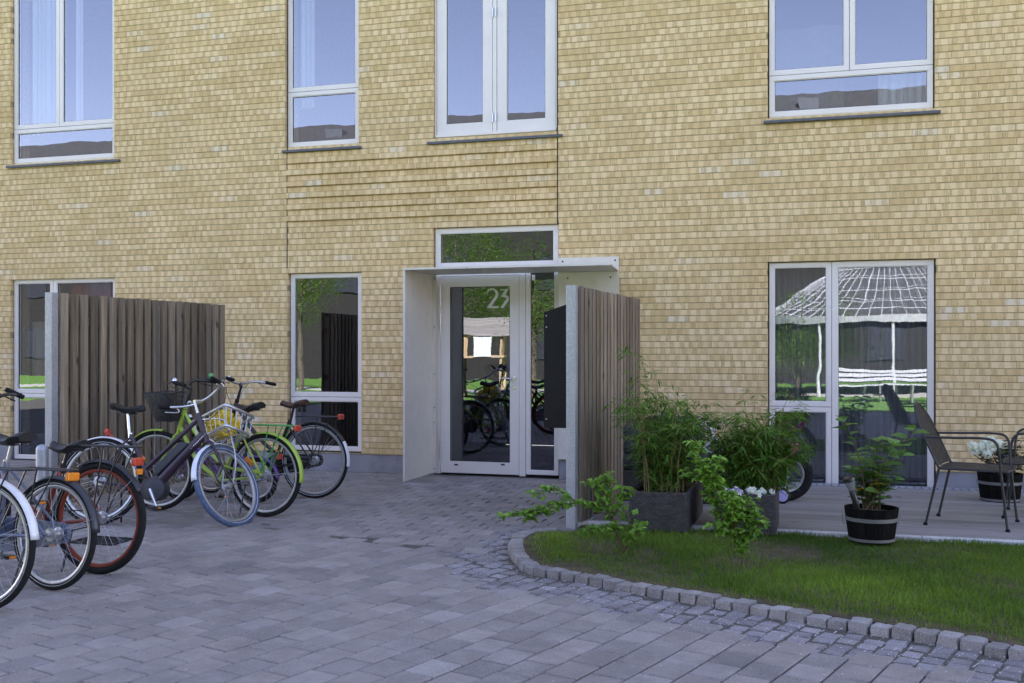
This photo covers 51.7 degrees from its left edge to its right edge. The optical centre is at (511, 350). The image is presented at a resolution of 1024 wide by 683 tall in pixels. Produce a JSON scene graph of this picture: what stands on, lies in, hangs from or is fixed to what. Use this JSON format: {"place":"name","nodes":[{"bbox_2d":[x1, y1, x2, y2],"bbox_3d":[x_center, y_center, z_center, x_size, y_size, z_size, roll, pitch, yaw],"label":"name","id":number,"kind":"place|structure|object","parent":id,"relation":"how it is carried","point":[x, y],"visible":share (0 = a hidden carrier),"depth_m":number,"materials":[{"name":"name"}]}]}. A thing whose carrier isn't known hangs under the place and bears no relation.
{"place":"outdoors","nodes":[
{"label":"outdoors","id":0,"kind":"place"},
{"bbox_2d":[0,444,1023,682],"bbox_3d":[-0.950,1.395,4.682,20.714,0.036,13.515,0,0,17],"label":"paving","id":1,"kind":"structure","parent":0,"point":[362,610],"depth_m":5.53,"materials":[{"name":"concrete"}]},
{"bbox_2d":[0,467,39,607],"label":"bicycle","id":2,"kind":"object","parent":1,"relation":"on","point":[14,495],"visible":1,"depth_m":5.51,"materials":[{"name":"black paint"}]},
{"bbox_2d":[36,444,48,510],"bbox_3d":[-3.926,1.093,8.826,0.140,0.615,0.140,0,0,17],"label":"bollard","id":3,"kind":"object","parent":1,"relation":"on","point":[42,455],"visible":0.47,"depth_m":8.79,"materials":[{"name":"metal"}]},
{"bbox_2d":[0,432,99,589],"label":"bicycle","id":4,"kind":"object","parent":1,"relation":"on","point":[52,532],"visible":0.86,"depth_m":6.12,"materials":[{"name":"black metal"}]},
{"bbox_2d":[0,387,145,573],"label":"bicycle","id":5,"kind":"object","parent":1,"relation":"on","point":[127,478],"visible":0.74,"depth_m":6.51,"materials":[{"name":"orange paint"}]},
{"bbox_2d":[70,536,132,545],"bbox_3d":[-2.965,1.374,7.638,0.370,0.012,0.264,0,0,17],"label":"drain grate","id":6,"kind":"object","parent":1,"relation":"on","point":[115,540],"visible":0.68,"depth_m":7.61,"materials":[{"name":"black metal"}]},
{"bbox_2d":[45,292,224,510],"bbox_3d":[-3.508,0.494,10.113,0.114,1.972,2.513,0,0,19],"label":"board screen","id":7,"kind":"object","parent":1,"relation":"on","point":[102,353],"visible":0.66,"depth_m":9.69,"materials":[{"name":"wood"}]},
{"bbox_2d":[56,376,259,526],"bbox_3d":[-2.848,0.835,8.535,1.562,1.164,0.715,0,-12,5],"label":"bicycle","id":8,"kind":"object","parent":1,"relation":"on","point":[167,466],"visible":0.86,"depth_m":8.40,"materials":[{"name":"paint"}]},
{"bbox_2d":[204,410,241,441],"bbox_3d":[-2.390,0.616,8.642,0.345,0.242,0.240,-26,-35,24],"label":"plastic bag","id":9,"kind":"object","parent":8,"relation":"in","point":[221,423],"visible":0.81,"depth_m":8.56,"materials":[{"name":"yellow plastic"}]},
{"bbox_2d":[122,373,303,516],"bbox_3d":[-2.536,0.785,8.967,1.773,1.191,0.623,0,-2,20],"label":"bicycle","id":10,"kind":"object","parent":1,"relation":"on","point":[279,439],"visible":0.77,"depth_m":8.86,"materials":[{"name":"paint"}]},
{"bbox_2d":[168,414,282,502],"bbox_3d":[-2.678,0.983,9.691,1.239,0.793,0.469,0,-3,16],"label":"bicycle","id":11,"kind":"object","parent":1,"relation":"on","point":[263,498],"visible":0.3,"depth_m":9.59,"materials":[{"name":"purple paint"}]},
{"bbox_2d":[191,375,349,497],"bbox_3d":[-2.372,0.808,10.020,1.831,1.141,0.558,0,-2,19],"label":"bicycle","id":12,"kind":"object","parent":1,"relation":"on","point":[311,460],"visible":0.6,"depth_m":9.90,"materials":[{"name":"black paint"}]},
{"bbox_2d":[403,256,618,481],"bbox_3d":[0.036,0.186,11.099,2.199,2.369,0.852,0,0,17],"label":"entrance porch","id":13,"kind":"object","parent":1,"relation":"on","point":[419,372],"visible":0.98,"depth_m":11.33,"materials":[{"name":"white metal"}]},
{"bbox_2d":[0,0,1023,489],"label":"apartment building","id":14,"kind":"structure","parent":1,"relation":"on","point":[816,206],"depth_m":11.96,"materials":[{"name":"yellow brick"}]},
{"bbox_2d":[6,0,120,168],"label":"window","id":15,"kind":"structure","parent":14,"relation":"in","point":[72,54],"depth_m":13.64,"materials":[{"name":"metal"}]},
{"bbox_2d":[14,278,114,458],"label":"window","id":16,"kind":"structure","parent":14,"relation":"in","point":[98,287],"depth_m":13.59,"materials":[{"name":"metal"}]},
{"bbox_2d":[291,272,361,451],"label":"window","id":17,"kind":"structure","parent":14,"relation":"in","point":[331,303],"depth_m":14.10,"materials":[{"name":"glass"}]},
{"bbox_2d":[281,0,482,152],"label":"window","id":18,"kind":"structure","parent":14,"relation":"in","point":[327,92],"depth_m":14.01,"materials":[{"name":"metal"}]},
{"bbox_2d":[439,275,518,474],"bbox_3d":[-0.369,0.270,11.718,0.929,2.196,0.124,0,0,17],"label":"door","id":19,"kind":"structure","parent":14,"relation":"in","point":[448,465],"depth_m":11.74,"materials":[{"name":"metal"}]},
{"bbox_2d":[427,0,562,144],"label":"window","id":20,"kind":"structure","parent":14,"relation":"in","point":[520,36],"depth_m":11.83,"materials":[{"name":"metal"}]},
{"bbox_2d":[435,225,558,476],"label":"window","id":21,"kind":"structure","parent":14,"relation":"in","point":[480,333],"depth_m":13.97,"materials":[{"name":"glass"}]},
{"bbox_2d":[769,259,933,486],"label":"window","id":22,"kind":"structure","parent":14,"relation":"in","point":[854,340],"depth_m":13.48,"materials":[{"name":"glass"}]},
{"bbox_2d":[764,0,940,123],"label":"window","id":23,"kind":"structure","parent":14,"relation":"in","point":[827,57],"depth_m":10.90,"materials":[{"name":"metal"}]},
{"bbox_2d":[174,534,1020,681],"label":"fallen petals","id":24,"kind":"object","parent":1,"relation":"on","point":[699,616],"visible":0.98,"depth_m":5.31,"materials":[{"name":"plant"}]},
{"bbox_2d":[566,285,639,530],"bbox_3d":[0.803,0.494,9.003,0.114,1.972,2.215,0,0,19],"label":"board screen","id":25,"kind":"object","parent":1,"relation":"on","point":[601,326],"visible":0.78,"depth_m":8.44,"materials":[{"name":"wood"}]},
{"bbox_2d":[544,305,565,427],"bbox_3d":[0.516,0.113,8.778,0.278,1.007,0.854,0,0,19],"label":"letter box","id":26,"kind":"object","parent":25,"relation":"attached to","point":[554,367],"visible":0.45,"depth_m":8.39,"materials":[{"name":"black metal"}]},
{"bbox_2d":[508,527,1023,660],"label":"kerb","id":27,"kind":"structure","parent":1,"relation":"on","point":[522,560],"depth_m":5.52,"materials":[{"name":"stone"}]},
{"bbox_2d":[578,516,1023,545],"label":"terrace edging","id":28,"kind":"object","parent":1,"relation":"on","point":[589,521],"visible":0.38,"depth_m":7.61,"materials":[{"name":"concrete"}]},
{"bbox_2d":[592,485,1023,539],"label":"wooden deck","id":29,"kind":"structure","parent":1,"relation":"on","point":[965,514],"depth_m":8.56,"materials":[{"name":"grey wood"}]},
{"bbox_2d":[629,477,702,532],"bbox_3d":[1.215,1.184,8.238,0.438,0.292,1.012,0,0,17],"label":"planter","id":30,"kind":"object","parent":29,"relation":"on","point":[681,512],"visible":0.81,"depth_m":7.77,"materials":[{"name":"concrete"}]},
{"bbox_2d":[600,344,742,492],"bbox_3d":[1.200,0.536,8.176,1.076,1.172,1.155,0,0,-8],"label":"bamboo plant","id":31,"kind":"object","parent":30,"relation":"on","point":[661,453],"visible":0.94,"depth_m":7.99,"materials":[{"name":"green plant"}]},
{"bbox_2d":[623,415,724,503],"bbox_3d":[1.471,0.970,9.598,1.070,0.720,0.750,0,0,17],"label":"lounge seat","id":32,"kind":"object","parent":29,"relation":"on","point":[628,478],"visible":0.12,"depth_m":9.35,"materials":[{"name":"wicker"}]},
{"bbox_2d":[715,485,778,534],"bbox_3d":[1.771,1.184,7.922,0.436,0.292,0.564,0,0,17],"label":"planter","id":33,"kind":"object","parent":29,"relation":"on","point":[770,513],"visible":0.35,"depth_m":7.62,"materials":[{"name":"concrete"}]},
{"bbox_2d":[669,388,818,497],"bbox_3d":[1.707,0.700,7.907,1.242,0.865,0.901,0,0,-15],"label":"bamboo plant","id":34,"kind":"object","parent":33,"relation":"in","point":[757,458],"visible":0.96,"depth_m":7.81,"materials":[{"name":"green plant"}]},
{"bbox_2d":[717,486,774,501],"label":"pansies","id":35,"kind":"object","parent":33,"relation":"on","point":[752,490],"visible":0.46,"depth_m":7.67,"materials":[{"name":"white plant"}]},
{"bbox_2d":[698,418,812,503],"bbox_3d":[2.023,0.970,9.427,1.284,0.721,0.422,0,0,12],"label":"bicycle","id":36,"kind":"object","parent":29,"relation":"on","point":[806,479],"visible":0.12,"depth_m":9.28,"materials":[{"name":"white paint"}]},
{"bbox_2d":[914,402,1019,531],"bbox_3d":[3.485,0.869,8.141,0.716,0.922,0.590,0,0,32],"label":"garden chair","id":37,"kind":"object","parent":29,"relation":"on","point":[936,447],"visible":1,"depth_m":8.17,"materials":[{"name":"metal"}]},
{"bbox_2d":[976,472,1023,502],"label":"barrel pot","id":38,"kind":"object","parent":29,"relation":"on","point":[989,485],"visible":0.8,"depth_m":9.23,"materials":[{"name":"black wood"}]},
{"bbox_2d":[967,435,1023,474],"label":"rhododendron","id":39,"kind":"object","parent":38,"relation":"in","point":[986,452],"visible":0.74,"depth_m":9.31,"materials":[{"name":"white plant"}]},
{"bbox_2d":[1001,447,1008,474],"bbox_3d":[4.335,0.985,9.262,0.088,0.282,0.088,0,0,17],"label":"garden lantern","id":40,"kind":"object","parent":38,"relation":"on","point":[1005,456],"visible":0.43,"depth_m":9.24,"materials":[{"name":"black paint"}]},
{"bbox_2d":[1001,428,1023,518],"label":"garden chair","id":41,"kind":"object","parent":29,"relation":"on","point":[1017,460],"visible":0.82,"depth_m":8.47,"materials":[{"name":"metal"}]},
{"bbox_2d":[788,482,1023,492],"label":"wall grating","id":42,"kind":"object","parent":1,"relation":"on","point":[904,487],"depth_m":10.29,"materials":[{"name":"metal"}]},
{"bbox_2d":[433,523,1023,682],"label":"sett paving","id":43,"kind":"structure","parent":0,"point":[732,617],"depth_m":5.44,"materials":[{"name":"stone"}]},
{"bbox_2d":[523,523,1023,645],"bbox_3d":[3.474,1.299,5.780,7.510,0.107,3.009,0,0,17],"label":"grass","id":44,"kind":"structure","parent":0,"point":[816,578],"depth_m":6.38,"materials":[{"name":"green plant"}]},
{"bbox_2d":[497,470,647,553],"bbox_3d":[0.404,1.074,6.972,1.026,0.554,0.236,0,0,-9],"label":"young shrub","id":45,"kind":"object","parent":44,"relation":"on","point":[613,526],"visible":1,"depth_m":6.98,"materials":[{"name":"green plant"}]},
{"bbox_2d":[679,439,770,566],"bbox_3d":[1.324,0.953,6.553,0.535,0.795,0.302,0,0,-8],"label":"young shrub","id":46,"kind":"object","parent":44,"relation":"on","point":[707,475],"visible":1,"depth_m":6.54,"materials":[{"name":"green plant"}]},
{"bbox_2d":[842,503,900,544],"bbox_3d":[2.514,1.212,7.389,0.365,0.235,0.365,0,0,-33],"label":"barrel pot","id":47,"kind":"object","parent":44,"relation":"on","point":[873,526],"visible":0.98,"depth_m":7.25,"materials":[{"name":"black wood"}]},
{"bbox_2d":[843,476,859,508],"bbox_3d":[2.357,0.998,7.288,0.086,0.272,0.086,-16,2,-7],"label":"solar light","id":48,"kind":"object","parent":47,"relation":"on","point":[849,481],"visible":1,"depth_m":7.27,"materials":[{"name":"black paint"}]},
{"bbox_2d":[833,415,929,510],"bbox_3d":[2.562,0.789,7.389,0.704,0.686,0.400,0,0,-4],"label":"potted shrub","id":49,"kind":"object","parent":47,"relation":"on","point":[869,491],"visible":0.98,"depth_m":7.36,"materials":[{"name":"green plant"}]}
]}

